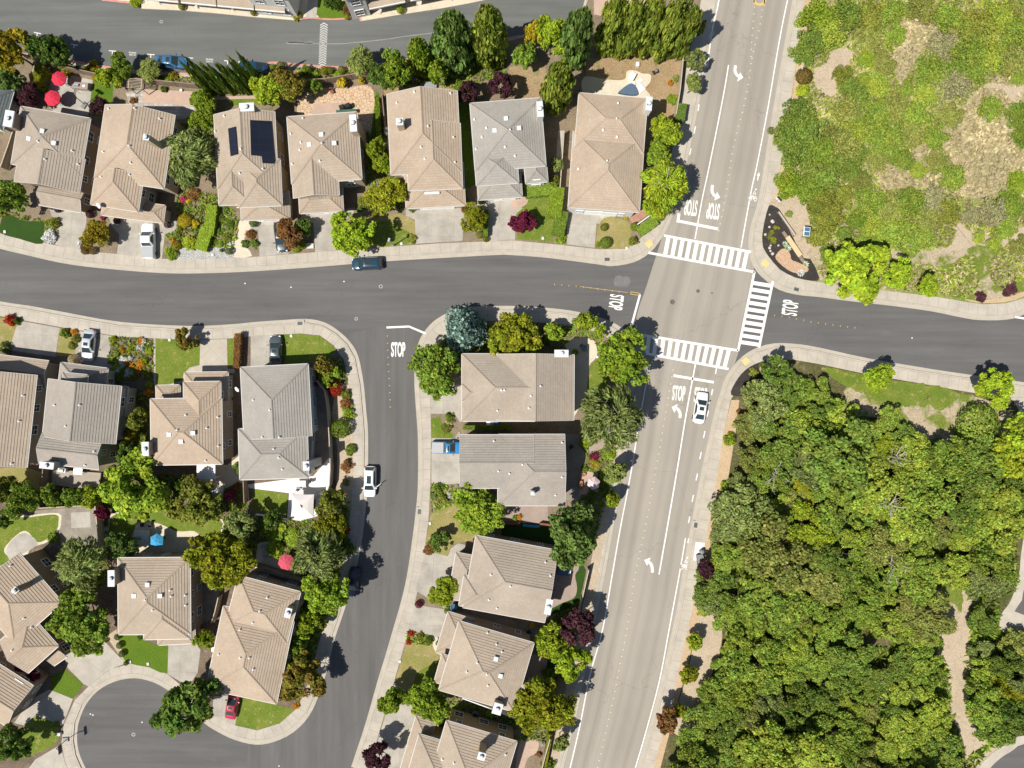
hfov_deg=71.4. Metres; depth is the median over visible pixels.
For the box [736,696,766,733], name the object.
wild tree
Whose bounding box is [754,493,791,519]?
wild tree
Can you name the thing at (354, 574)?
parked car
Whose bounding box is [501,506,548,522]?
back patio
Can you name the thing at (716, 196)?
turn arrow
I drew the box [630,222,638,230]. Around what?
shrub
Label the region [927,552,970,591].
wild tree
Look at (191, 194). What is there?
shrub
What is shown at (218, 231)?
shrub
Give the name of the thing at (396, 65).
tree
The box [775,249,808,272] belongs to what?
stone bed
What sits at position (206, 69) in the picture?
cypress
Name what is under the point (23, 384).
house
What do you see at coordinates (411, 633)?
shrub
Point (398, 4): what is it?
garage door
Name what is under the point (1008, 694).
wild tree
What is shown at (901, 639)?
wild tree
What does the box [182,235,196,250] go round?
shrub
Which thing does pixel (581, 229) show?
driveway
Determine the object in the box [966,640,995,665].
wild tree
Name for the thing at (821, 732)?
wild tree
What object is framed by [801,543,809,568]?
wild tree
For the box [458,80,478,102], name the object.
tree
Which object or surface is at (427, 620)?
driveway
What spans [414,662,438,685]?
green front lawn
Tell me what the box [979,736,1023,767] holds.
cul de sac apron
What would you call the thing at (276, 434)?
house
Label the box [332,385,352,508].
pavement verge
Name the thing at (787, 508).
wild tree
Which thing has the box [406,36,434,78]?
tree
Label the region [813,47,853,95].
dirt clearing
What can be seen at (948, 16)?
wild bush
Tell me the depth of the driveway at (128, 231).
107.84 m
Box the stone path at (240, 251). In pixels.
[234,220,251,257]
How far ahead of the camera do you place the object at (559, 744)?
104.26 m
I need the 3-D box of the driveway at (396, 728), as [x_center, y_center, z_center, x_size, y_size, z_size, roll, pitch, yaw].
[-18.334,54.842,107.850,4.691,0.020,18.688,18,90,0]
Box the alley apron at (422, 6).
[120,0,483,20]
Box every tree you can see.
[0,27,33,72]
[0,68,26,96]
[0,179,31,218]
[0,476,22,502]
[0,507,13,529]
[0,722,34,761]
[2,480,40,519]
[13,80,39,107]
[14,666,25,672]
[24,34,40,53]
[25,34,71,68]
[26,668,40,680]
[39,483,66,507]
[45,586,109,656]
[51,535,106,593]
[60,487,82,507]
[78,219,110,248]
[81,484,101,509]
[88,95,109,114]
[93,505,110,519]
[94,66,122,88]
[97,446,171,521]
[104,531,139,559]
[110,51,132,79]
[115,440,145,466]
[122,427,137,441]
[125,407,148,430]
[137,57,161,82]
[148,676,224,738]
[163,127,218,190]
[166,474,222,526]
[168,474,196,497]
[175,327,198,350]
[181,530,256,591]
[185,107,213,129]
[189,88,216,111]
[191,629,214,648]
[224,509,257,539]
[248,71,283,105]
[263,509,283,530]
[269,66,305,102]
[276,218,302,249]
[279,650,326,700]
[288,634,307,658]
[290,527,346,581]
[294,611,319,639]
[295,218,310,236]
[301,573,349,616]
[307,79,322,93]
[312,514,346,540]
[313,355,335,376]
[314,488,346,519]
[316,616,328,629]
[319,366,341,387]
[330,211,376,258]
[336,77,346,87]
[345,43,375,75]
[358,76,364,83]
[362,741,390,767]
[363,177,409,215]
[364,136,385,158]
[366,62,394,90]
[372,153,389,173]
[377,686,407,714]
[381,47,412,88]
[404,676,451,725]
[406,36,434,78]
[407,343,460,401]
[427,57,448,84]
[427,576,458,608]
[428,530,449,552]
[429,8,475,77]
[444,304,488,352]
[449,482,505,535]
[454,79,469,94]
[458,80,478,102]
[460,202,488,231]
[470,2,508,73]
[486,71,511,98]
[487,312,543,356]
[507,209,536,233]
[507,675,577,735]
[511,41,537,69]
[523,18,542,44]
[534,620,570,663]
[535,14,566,55]
[539,58,575,116]
[543,322,565,340]
[548,175,559,184]
[548,500,596,570]
[550,157,563,171]
[551,644,592,683]
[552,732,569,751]
[558,5,594,70]
[558,607,595,645]
[571,311,599,330]
[580,382,644,453]
[593,0,629,57]
[594,324,606,338]
[596,326,649,387]
[604,462,626,484]
[605,492,620,507]
[613,0,646,61]
[633,0,666,58]
[639,158,689,219]
[640,198,657,217]
[646,0,686,63]
[646,136,671,165]
[649,112,683,144]
[656,706,677,734]
[666,3,702,60]
[669,742,717,767]
[673,702,686,717]
[676,704,720,754]
[677,0,693,11]
[679,664,699,684]
[685,48,706,70]
[686,72,701,92]
[686,632,702,650]
[692,565,733,604]
[693,20,706,39]
[693,594,722,615]
[696,671,734,722]
[697,558,713,579]
[698,697,725,729]
[701,734,719,758]
[707,483,770,542]
[709,521,731,544]
[709,535,755,576]
[710,658,727,678]
[710,747,738,767]
[711,603,753,643]
[714,707,745,750]
[719,644,739,663]
[722,643,782,695]
[723,585,753,615]
[724,624,754,655]
[724,676,757,709]
[725,471,756,496]
[729,734,756,767]
[732,405,777,445]
[733,576,808,638]
[736,445,761,472]
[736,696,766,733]
[736,726,759,748]
[737,505,813,589]
[737,758,760,767]
[739,618,766,644]
[740,379,788,432]
[740,570,771,589]
[742,718,827,767]
[747,473,770,494]
[750,450,775,478]
[752,688,788,723]
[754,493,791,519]
[756,418,805,472]
[759,354,792,385]
[761,630,787,659]
[762,468,790,493]
[763,371,803,408]
[765,461,789,493]
[766,651,796,684]
[770,545,843,605]
[772,401,795,425]
[775,408,826,447]
[777,704,799,730]
[779,510,793,526]
[780,499,836,548]
[781,488,810,521]
[782,704,819,735]
[783,629,808,659]
[784,664,818,696]
[785,680,817,714]
[786,446,836,491]
[790,614,812,633]
[792,638,831,681]
[793,479,814,502]
[795,749,845,767]
[796,376,835,409]
[800,416,877,497]
[800,621,821,645]
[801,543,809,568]
[801,591,824,617]
[807,403,835,420]
[808,418,842,445]
[808,685,831,714]
[809,471,845,492]
[809,485,844,533]
[809,542,862,592]
[812,710,869,757]
[813,607,846,642]
[813,670,840,698]
[816,687,846,717]
[817,707,828,734]
[823,629,876,677]
[824,241,891,305]
[825,398,859,432]
[827,527,842,554]
[830,589,855,622]
[830,676,858,703]
[831,508,849,541]
[836,482,853,505]
[837,742,869,767]
[838,519,871,548]
[839,694,868,717]
[841,562,884,609]
[844,494,872,514]
[847,507,884,531]
[847,539,876,573]
[847,671,862,686]
[850,461,902,514]
[851,602,884,629]
[851,679,882,704]
[852,693,880,723]
[853,744,879,767]
[857,721,899,759]
[858,433,876,446]
[860,405,901,440]
[861,363,896,392]
[861,650,916,695]
[862,521,909,568]
[865,608,916,638]
[868,449,890,474]
[870,435,893,457]
[872,496,901,525]
[875,568,887,577]
[878,450,903,472]
[878,493,903,516]
[878,588,902,605]
[878,753,900,767]
[879,550,937,606]
[879,704,905,721]
[880,714,924,759]
[881,256,912,288]
[884,506,924,551]
[885,430,899,460]
[886,556,908,583]
[887,446,914,465]
[888,591,957,646]
[889,680,911,705]
[892,431,935,472]
[893,633,913,653]
[894,422,915,450]
[894,750,925,767]
[895,459,923,480]
[897,469,956,542]
[898,643,944,686]
[900,707,925,729]
[904,540,924,552]
[908,628,937,651]
[909,541,946,578]
[910,528,937,549]
[914,686,949,723]
[916,711,952,747]
[916,746,947,767]
[917,273,939,296]
[920,667,947,693]
[922,435,977,482]
[923,733,963,767]
[927,499,964,540]
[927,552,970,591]
[932,525,953,548]
[938,468,992,525]
[947,531,971,553]
[948,513,982,537]
[954,527,999,567]
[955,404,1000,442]
[958,483,1023,555]
[961,432,1019,495]
[964,677,992,703]
[964,686,1002,729]
[965,567,1013,600]
[966,603,999,635]
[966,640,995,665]
[969,540,1019,582]
[970,656,996,681]
[972,720,1016,747]
[973,367,1014,410]
[988,648,1023,677]
[990,675,1023,712]
[991,411,1023,479]
[991,566,1016,591]
[993,474,1023,489]
[994,698,1023,734]
[996,627,1023,661]
[1006,669,1023,693]
[1013,499,1023,517]
[1014,654,1023,677]
[1018,467,1023,497]
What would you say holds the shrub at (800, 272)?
on the planting bed at (811, 274)
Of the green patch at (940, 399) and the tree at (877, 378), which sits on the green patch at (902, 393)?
the tree at (877, 378)
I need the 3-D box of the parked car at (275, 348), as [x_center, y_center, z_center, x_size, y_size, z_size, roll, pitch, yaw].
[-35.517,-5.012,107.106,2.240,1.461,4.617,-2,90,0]
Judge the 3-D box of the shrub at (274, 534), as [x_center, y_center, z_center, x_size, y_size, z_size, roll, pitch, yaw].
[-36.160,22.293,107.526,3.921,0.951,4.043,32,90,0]
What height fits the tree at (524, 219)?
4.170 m
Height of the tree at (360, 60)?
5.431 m
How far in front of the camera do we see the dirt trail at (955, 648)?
107.85 m
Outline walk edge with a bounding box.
[433,637,440,654]
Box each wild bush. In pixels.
[766,116,805,154]
[773,167,803,199]
[776,96,817,128]
[780,135,818,170]
[787,42,815,65]
[793,0,837,32]
[793,108,828,145]
[794,22,825,59]
[796,174,825,205]
[801,162,838,189]
[802,223,831,246]
[805,186,840,216]
[806,135,835,165]
[809,204,845,234]
[817,16,846,52]
[819,243,837,263]
[821,121,841,141]
[821,149,846,168]
[827,125,863,165]
[830,94,866,128]
[831,63,852,87]
[833,0,863,35]
[834,185,855,208]
[835,226,854,244]
[836,154,862,182]
[837,117,871,147]
[839,75,864,97]
[845,208,867,230]
[846,85,869,104]
[848,171,873,192]
[849,145,869,164]
[852,184,886,219]
[854,230,881,246]
[856,29,882,53]
[856,49,876,68]
[857,0,887,33]
[857,71,871,87]
[857,96,892,126]
[859,209,886,242]
[863,72,890,99]
[865,115,907,158]
[866,146,890,174]
[873,51,897,76]
[875,214,913,250]
[876,190,902,223]
[880,0,907,27]
[880,20,907,51]
[880,84,911,125]
[888,142,915,172]
[893,79,913,99]
[895,186,926,222]
[896,118,926,147]
[901,95,935,129]
[902,215,936,253]
[905,0,936,25]
[906,158,930,179]
[907,205,942,240]
[911,79,937,106]
[913,49,953,93]
[920,121,950,150]
[922,181,951,213]
[924,146,950,174]
[925,28,958,62]
[928,193,960,227]
[930,1,963,32]
[932,66,973,99]
[938,164,966,192]
[939,35,989,79]
[939,103,964,129]
[952,7,999,45]
[958,203,979,228]
[965,60,992,84]
[971,231,985,245]
[974,196,1007,227]
[977,95,1005,121]
[978,33,1009,72]
[980,0,1015,34]
[985,235,1001,251]
[991,218,1018,242]
[993,186,1023,219]
[997,42,1023,82]
[1001,12,1023,49]
[1004,100,1023,128]
[1006,171,1023,193]
[1007,0,1023,20]
[1007,234,1023,255]
[1009,124,1023,149]
[1010,66,1023,85]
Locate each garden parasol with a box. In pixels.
[44,90,63,106]
[51,71,69,86]
[150,533,165,547]
[278,554,293,569]
[587,477,599,489]
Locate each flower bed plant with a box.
[108,336,116,344]
[113,363,120,370]
[114,350,119,357]
[115,372,122,380]
[118,356,128,366]
[118,368,125,373]
[124,368,132,377]
[129,374,137,380]
[133,370,140,376]
[135,358,145,367]
[135,364,142,373]
[136,344,144,352]
[137,336,145,344]
[145,347,152,354]
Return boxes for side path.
[202,580,219,622]
[314,380,328,470]
[456,608,539,637]
[555,131,562,186]
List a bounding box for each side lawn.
[367,92,378,164]
[459,100,474,187]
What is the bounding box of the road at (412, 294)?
[0,238,1023,767]
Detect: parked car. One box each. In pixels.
[79,329,97,360]
[155,53,187,69]
[225,694,240,719]
[238,59,267,75]
[267,335,283,364]
[273,222,288,252]
[347,566,361,597]
[352,256,383,270]
[362,466,381,496]
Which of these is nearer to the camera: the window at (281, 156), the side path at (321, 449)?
the window at (281, 156)
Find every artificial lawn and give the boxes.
[0,215,44,243]
[501,523,555,545]
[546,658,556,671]
[551,565,585,614]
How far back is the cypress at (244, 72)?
100.90 m
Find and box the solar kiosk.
[801,227,810,237]
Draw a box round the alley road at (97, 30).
[0,0,584,72]
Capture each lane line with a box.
[570,364,650,767]
[635,538,685,767]
[659,364,695,574]
[695,0,728,238]
[741,0,787,247]
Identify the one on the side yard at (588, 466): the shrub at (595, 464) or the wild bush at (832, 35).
the shrub at (595, 464)
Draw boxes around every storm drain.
[295,320,304,326]
[416,507,422,515]
[603,256,611,262]
[692,520,699,529]
[791,285,801,293]
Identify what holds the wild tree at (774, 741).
on the grass ground at (811, 371)
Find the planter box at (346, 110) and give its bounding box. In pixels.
[336,109,355,112]
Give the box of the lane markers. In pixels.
[597,28,757,767]
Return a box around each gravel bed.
[176,235,237,258]
[629,206,646,222]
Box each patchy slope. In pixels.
[809,238,841,284]
[886,242,1023,300]
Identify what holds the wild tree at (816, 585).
on the grass ground at (811, 371)
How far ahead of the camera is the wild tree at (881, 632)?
105.36 m
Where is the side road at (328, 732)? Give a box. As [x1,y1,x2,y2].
[247,326,426,767]
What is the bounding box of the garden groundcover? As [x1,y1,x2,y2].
[2,46,616,741]
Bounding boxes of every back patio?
[6,533,37,558]
[32,506,98,548]
[44,73,92,115]
[132,522,201,552]
[200,456,241,490]
[255,542,300,581]
[297,85,374,133]
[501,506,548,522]
[516,737,538,767]
[522,654,547,688]
[552,551,578,607]
[562,433,584,499]
[565,336,596,415]
[581,70,650,97]
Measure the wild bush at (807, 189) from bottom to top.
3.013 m
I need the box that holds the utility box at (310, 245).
[305,243,313,248]
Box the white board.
[635,83,644,94]
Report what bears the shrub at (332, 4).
on the sloping lawn at (323, 11)
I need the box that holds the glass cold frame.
[424,81,436,87]
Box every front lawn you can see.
[0,317,16,346]
[22,716,59,757]
[51,669,82,697]
[56,329,77,355]
[120,635,167,672]
[155,338,199,384]
[235,697,293,729]
[281,334,335,363]
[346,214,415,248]
[367,221,410,245]
[395,643,440,691]
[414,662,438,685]
[426,504,476,555]
[431,416,453,437]
[516,196,553,241]
[596,217,630,248]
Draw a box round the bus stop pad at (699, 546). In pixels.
[693,542,704,560]
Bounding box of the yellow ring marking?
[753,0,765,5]
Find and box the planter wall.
[501,522,519,524]
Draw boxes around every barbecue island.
[72,82,90,91]
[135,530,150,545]
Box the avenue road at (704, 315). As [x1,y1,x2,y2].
[563,0,791,767]
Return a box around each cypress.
[178,59,213,95]
[181,54,216,92]
[194,63,224,95]
[199,61,227,94]
[207,63,236,95]
[214,62,240,93]
[215,61,244,94]
[225,65,251,95]
[226,54,250,79]
[228,59,253,93]
[235,49,262,77]
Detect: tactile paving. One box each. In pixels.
[645,239,652,247]
[741,357,749,364]
[761,259,769,267]
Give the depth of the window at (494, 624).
106.32 m
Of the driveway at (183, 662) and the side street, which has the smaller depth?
the side street
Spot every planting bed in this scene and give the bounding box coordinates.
[731,360,767,395]
[762,205,818,280]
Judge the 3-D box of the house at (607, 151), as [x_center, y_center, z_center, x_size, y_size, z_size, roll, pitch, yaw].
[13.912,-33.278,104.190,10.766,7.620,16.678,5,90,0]
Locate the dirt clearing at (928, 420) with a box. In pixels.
[844,387,1023,461]
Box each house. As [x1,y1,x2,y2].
[0,89,27,133]
[0,354,58,467]
[0,549,74,673]
[0,650,48,725]
[3,106,100,213]
[36,362,136,469]
[90,104,186,223]
[108,552,202,645]
[141,371,233,465]
[149,0,299,17]
[207,570,304,703]
[213,102,292,221]
[235,363,321,479]
[286,111,366,214]
[342,0,423,18]
[386,86,465,209]
[400,708,517,767]
[434,610,534,714]
[451,533,556,622]
[459,434,565,505]
[461,350,574,421]
[469,97,548,201]
[567,92,652,216]
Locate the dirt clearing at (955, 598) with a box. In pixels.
[927,581,963,621]
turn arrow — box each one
[644,558,653,572]
[672,404,681,417]
[711,185,719,199]
[734,65,742,80]
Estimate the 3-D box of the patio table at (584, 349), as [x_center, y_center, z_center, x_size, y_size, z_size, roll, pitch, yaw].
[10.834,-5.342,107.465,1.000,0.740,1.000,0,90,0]
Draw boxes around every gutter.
[0,0,717,273]
[0,301,367,767]
[351,314,445,767]
[448,306,633,767]
[637,343,1023,767]
[748,0,1023,319]
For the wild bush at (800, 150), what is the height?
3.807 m
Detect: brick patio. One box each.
[141,90,193,104]
[312,103,342,113]
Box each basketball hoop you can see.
[56,736,69,754]
[72,88,87,108]
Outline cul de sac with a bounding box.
[991,744,1023,767]
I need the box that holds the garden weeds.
[0,48,617,741]
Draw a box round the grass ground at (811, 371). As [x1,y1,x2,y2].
[660,359,1023,767]
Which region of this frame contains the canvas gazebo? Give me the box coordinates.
[291,492,317,516]
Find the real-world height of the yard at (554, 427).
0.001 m
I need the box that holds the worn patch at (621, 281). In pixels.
[614,276,630,286]
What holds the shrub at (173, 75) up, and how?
on the yard at (553, 125)
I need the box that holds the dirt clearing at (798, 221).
[771,195,812,258]
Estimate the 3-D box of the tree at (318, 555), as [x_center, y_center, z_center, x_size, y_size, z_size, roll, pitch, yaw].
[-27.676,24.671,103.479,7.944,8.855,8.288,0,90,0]
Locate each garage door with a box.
[310,212,336,214]
[374,4,403,10]
[420,207,454,209]
[485,198,515,201]
[584,211,616,216]
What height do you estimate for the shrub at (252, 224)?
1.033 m
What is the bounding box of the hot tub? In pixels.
[557,566,570,575]
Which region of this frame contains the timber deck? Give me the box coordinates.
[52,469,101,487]
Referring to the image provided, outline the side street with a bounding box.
[1015,592,1023,614]
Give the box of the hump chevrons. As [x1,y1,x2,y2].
[319,23,327,65]
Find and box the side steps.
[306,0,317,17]
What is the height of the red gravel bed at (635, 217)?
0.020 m
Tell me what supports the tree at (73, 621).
on the yard at (107, 597)
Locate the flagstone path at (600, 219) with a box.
[597,216,609,223]
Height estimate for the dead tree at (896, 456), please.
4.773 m
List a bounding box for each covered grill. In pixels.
[338,104,345,109]
[344,102,351,108]
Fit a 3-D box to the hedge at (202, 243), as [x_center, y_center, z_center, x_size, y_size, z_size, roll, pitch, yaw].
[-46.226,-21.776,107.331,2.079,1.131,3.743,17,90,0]
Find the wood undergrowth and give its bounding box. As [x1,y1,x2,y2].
[675,390,1023,767]
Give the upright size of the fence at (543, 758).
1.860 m
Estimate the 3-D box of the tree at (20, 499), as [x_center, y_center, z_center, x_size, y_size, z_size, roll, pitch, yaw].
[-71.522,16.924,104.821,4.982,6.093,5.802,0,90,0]
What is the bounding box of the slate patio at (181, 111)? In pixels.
[126,89,194,118]
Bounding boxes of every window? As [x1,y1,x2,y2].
[15,674,29,683]
[22,698,32,708]
[31,683,41,693]
[32,425,37,434]
[34,404,40,411]
[37,385,42,390]
[40,558,51,566]
[50,584,59,591]
[60,581,70,587]
[60,643,70,652]
[83,175,87,182]
[83,197,89,205]
[85,156,89,164]
[88,131,93,142]
[101,449,106,455]
[107,378,113,383]
[109,451,115,457]
[121,397,124,406]
[128,397,134,402]
[148,191,154,202]
[166,174,169,184]
[197,583,201,590]
[197,604,201,616]
[227,411,231,416]
[254,0,265,3]
[273,0,285,5]
[280,153,283,164]
[281,10,291,15]
[286,580,297,585]
[312,397,315,406]
[346,183,356,186]
[350,0,361,5]
[354,9,365,15]
[454,710,463,717]
[479,718,488,725]
[493,623,500,628]
[498,723,506,730]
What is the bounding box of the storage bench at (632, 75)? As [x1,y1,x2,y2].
[628,71,635,81]
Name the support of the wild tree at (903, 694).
on the grass ground at (811, 371)
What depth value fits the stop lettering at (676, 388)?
107.98 m
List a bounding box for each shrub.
[0,341,10,353]
[3,314,14,325]
[12,317,22,325]
[41,229,56,244]
[45,532,58,543]
[47,217,60,228]
[52,721,58,727]
[59,328,71,338]
[61,68,71,77]
[67,341,77,349]
[67,354,79,363]
[70,329,77,334]
[70,334,80,343]
[81,247,88,254]
[85,210,93,217]
[86,59,99,71]
[89,248,96,254]
[113,218,120,223]
[114,634,120,639]
[116,642,122,648]
[118,650,125,656]
[129,0,141,7]
[129,97,137,103]
[143,388,153,395]
[145,381,153,388]
[160,86,167,92]
[163,74,172,80]
[164,247,178,260]
[168,71,178,79]
[171,240,180,249]
[173,231,181,239]
[177,214,191,227]
[178,3,184,9]
[179,196,186,203]
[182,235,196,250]
[185,188,200,200]
[191,219,199,227]
[211,485,223,497]
[215,227,223,235]
[216,213,224,222]
[216,239,222,247]
[221,233,231,241]
[222,206,229,212]
[224,490,236,501]
[225,248,231,254]
[226,220,234,227]
[232,461,238,473]
[232,482,240,490]
[240,240,248,247]
[244,229,255,239]
[248,239,259,249]
[249,221,257,226]
[250,10,255,15]
[259,523,285,542]
[265,539,284,559]
[270,63,275,69]
[276,61,284,69]
[285,527,301,549]
[291,244,299,252]
[292,702,299,709]
[293,11,301,21]
[298,240,306,248]
[300,63,312,76]
[312,72,320,78]
[320,66,328,74]
[323,0,339,10]
[327,66,333,73]
[328,381,342,395]
[331,418,350,438]
[332,69,341,76]
[337,538,356,556]
[338,66,345,73]
[338,388,350,399]
[340,398,352,408]
[340,458,354,474]
[342,404,355,418]
[342,478,349,485]
[343,4,350,15]
[345,444,355,455]
[355,205,364,211]
[357,196,370,208]
[371,210,377,216]
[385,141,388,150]
[396,5,403,13]
[407,233,416,244]
[407,629,415,636]
[415,600,422,607]
[416,631,424,639]
[423,542,433,555]
[425,637,432,644]
[429,492,436,499]
[433,483,444,494]
[437,493,447,505]
[440,423,451,433]
[445,412,454,422]
[476,231,482,238]
[485,709,497,717]
[535,751,541,757]
[540,759,556,767]
[541,667,553,679]
[555,235,566,243]
[563,608,571,615]
[579,438,591,450]
[581,464,588,471]
[585,488,596,500]
[589,451,599,460]
[589,459,599,468]
[599,237,611,248]
[599,485,613,497]
[600,223,607,230]
[602,449,615,459]
[628,237,637,245]
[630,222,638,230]
[666,93,677,105]
[672,74,678,82]
[696,609,706,616]
[720,480,730,491]
[722,431,735,445]
[749,367,758,377]
[770,237,776,243]
[785,210,792,217]
[785,244,791,251]
[795,67,812,84]
[795,82,809,97]
[797,269,804,276]
[974,291,986,302]
[1000,280,1017,296]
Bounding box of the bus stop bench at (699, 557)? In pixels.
[696,554,703,565]
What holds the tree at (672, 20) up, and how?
on the yard at (553, 125)
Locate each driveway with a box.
[10,321,59,356]
[15,689,72,725]
[29,746,66,767]
[49,208,85,249]
[65,642,123,685]
[75,331,112,369]
[109,217,176,258]
[168,644,200,681]
[187,339,234,372]
[213,695,236,724]
[250,222,291,255]
[251,334,282,365]
[301,208,353,251]
[374,683,414,767]
[405,208,463,243]
[408,605,445,637]
[416,543,466,607]
[431,385,460,421]
[431,432,459,483]
[475,199,521,240]
[567,208,599,247]
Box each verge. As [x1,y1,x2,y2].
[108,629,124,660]
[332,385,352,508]
[550,573,598,767]
[590,445,618,572]
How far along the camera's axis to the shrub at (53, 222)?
107.16 m
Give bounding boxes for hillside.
[762,0,1023,303]
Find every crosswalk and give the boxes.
[643,334,737,369]
[648,234,754,272]
[737,271,773,350]
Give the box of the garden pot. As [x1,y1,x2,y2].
[450,604,457,610]
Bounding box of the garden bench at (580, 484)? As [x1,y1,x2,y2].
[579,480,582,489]
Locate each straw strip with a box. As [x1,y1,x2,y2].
[653,400,738,767]
[771,0,817,201]
[966,292,1023,302]
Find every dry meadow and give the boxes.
[874,75,1023,199]
[892,16,936,105]
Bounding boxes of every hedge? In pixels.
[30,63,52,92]
[194,226,212,252]
[203,203,219,236]
[233,333,243,368]
[374,94,382,137]
[462,425,512,429]
[464,168,467,206]
[483,209,488,237]
[524,182,556,198]
[544,732,551,766]
[547,186,564,218]
[551,211,568,236]
[636,217,658,236]
[673,103,686,123]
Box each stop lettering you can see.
[391,342,404,356]
[609,294,623,309]
[672,385,684,400]
[684,199,697,215]
[694,387,706,401]
[706,203,719,219]
[781,300,797,315]
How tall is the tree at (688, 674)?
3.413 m
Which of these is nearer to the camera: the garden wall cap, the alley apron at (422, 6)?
the garden wall cap
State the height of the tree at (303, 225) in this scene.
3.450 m
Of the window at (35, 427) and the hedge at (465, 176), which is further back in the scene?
the hedge at (465, 176)
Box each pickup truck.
[139,224,156,259]
[431,441,459,455]
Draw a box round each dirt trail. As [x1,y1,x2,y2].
[674,614,721,737]
[934,590,997,767]
[978,83,1023,131]
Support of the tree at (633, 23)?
on the yard at (553, 125)
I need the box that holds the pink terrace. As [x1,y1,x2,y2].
[594,0,644,15]
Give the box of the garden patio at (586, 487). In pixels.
[579,471,597,494]
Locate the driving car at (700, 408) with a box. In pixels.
[692,392,709,423]
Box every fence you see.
[0,130,15,170]
[22,53,94,75]
[30,59,43,78]
[38,469,49,507]
[38,503,105,547]
[124,77,199,88]
[211,594,222,622]
[243,480,248,502]
[257,562,302,580]
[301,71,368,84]
[316,381,333,490]
[381,93,386,130]
[459,697,514,718]
[540,737,549,767]
[559,131,564,186]
[578,567,588,609]
[674,58,683,116]
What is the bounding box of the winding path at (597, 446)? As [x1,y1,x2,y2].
[587,439,604,452]
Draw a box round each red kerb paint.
[23,35,519,76]
[102,0,141,3]
[295,16,361,20]
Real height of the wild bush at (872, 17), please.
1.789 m
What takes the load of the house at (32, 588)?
on the yard at (107, 597)
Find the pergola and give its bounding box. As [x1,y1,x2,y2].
[127,78,149,94]
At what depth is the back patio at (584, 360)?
107.84 m
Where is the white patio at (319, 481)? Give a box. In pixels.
[248,458,329,520]
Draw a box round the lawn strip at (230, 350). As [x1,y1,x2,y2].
[228,339,233,365]
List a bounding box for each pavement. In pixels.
[0,0,715,268]
[0,305,363,767]
[355,309,630,767]
[641,347,1023,767]
[752,0,1023,315]
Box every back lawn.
[0,468,40,490]
[0,515,58,565]
[88,81,112,116]
[109,511,222,537]
[229,99,259,105]
[253,489,287,514]
[580,359,608,409]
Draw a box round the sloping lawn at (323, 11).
[317,0,346,17]
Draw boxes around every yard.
[0,0,700,258]
[0,316,351,767]
[377,321,616,767]
[384,82,451,106]
[509,62,545,99]
[584,452,607,492]
[586,56,684,149]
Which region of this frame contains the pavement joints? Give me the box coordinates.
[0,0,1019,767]
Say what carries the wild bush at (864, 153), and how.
on the hillside
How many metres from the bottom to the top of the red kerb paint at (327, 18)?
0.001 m
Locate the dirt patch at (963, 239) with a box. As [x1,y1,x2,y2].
[942,222,1023,250]
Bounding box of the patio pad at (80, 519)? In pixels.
[71,512,90,527]
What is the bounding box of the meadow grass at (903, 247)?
[787,0,1023,299]
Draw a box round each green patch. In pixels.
[821,367,927,406]
[926,385,954,410]
[937,254,984,297]
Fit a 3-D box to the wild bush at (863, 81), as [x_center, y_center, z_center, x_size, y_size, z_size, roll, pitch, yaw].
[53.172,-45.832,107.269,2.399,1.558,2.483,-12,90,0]
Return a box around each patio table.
[73,468,83,474]
[296,481,305,486]
[581,345,586,351]
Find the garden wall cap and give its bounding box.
[213,96,255,99]
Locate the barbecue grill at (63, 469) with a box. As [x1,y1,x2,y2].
[58,468,68,471]
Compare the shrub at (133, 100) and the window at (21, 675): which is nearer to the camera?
the window at (21, 675)
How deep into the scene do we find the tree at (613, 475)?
103.31 m
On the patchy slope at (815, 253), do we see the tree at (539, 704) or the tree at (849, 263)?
the tree at (849, 263)
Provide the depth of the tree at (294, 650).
104.23 m
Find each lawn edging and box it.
[0,513,60,565]
[105,512,223,549]
[153,338,200,397]
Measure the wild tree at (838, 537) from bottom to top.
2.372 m
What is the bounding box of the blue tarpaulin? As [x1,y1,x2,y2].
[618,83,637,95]
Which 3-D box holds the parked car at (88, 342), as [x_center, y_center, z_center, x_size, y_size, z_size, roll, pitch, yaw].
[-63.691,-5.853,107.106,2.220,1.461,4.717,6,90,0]
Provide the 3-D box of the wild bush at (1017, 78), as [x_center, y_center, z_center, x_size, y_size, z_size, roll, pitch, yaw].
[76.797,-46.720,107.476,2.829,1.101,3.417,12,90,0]
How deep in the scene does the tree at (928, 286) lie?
104.61 m
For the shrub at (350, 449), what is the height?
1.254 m
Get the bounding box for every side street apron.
[999,540,1023,631]
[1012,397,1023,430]
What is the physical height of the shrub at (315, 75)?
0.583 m
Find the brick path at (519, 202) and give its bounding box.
[512,196,527,209]
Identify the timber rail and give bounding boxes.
[777,211,795,236]
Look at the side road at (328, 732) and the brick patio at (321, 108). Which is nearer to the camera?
the brick patio at (321, 108)
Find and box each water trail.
[286,42,311,43]
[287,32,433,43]
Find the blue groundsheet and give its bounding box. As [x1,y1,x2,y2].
[523,524,540,527]
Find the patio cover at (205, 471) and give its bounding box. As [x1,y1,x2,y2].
[197,465,221,478]
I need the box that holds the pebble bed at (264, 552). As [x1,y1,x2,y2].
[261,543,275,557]
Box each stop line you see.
[386,326,425,333]
[630,294,640,326]
[673,374,713,382]
[677,213,717,229]
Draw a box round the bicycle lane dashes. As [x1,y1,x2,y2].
[687,368,716,542]

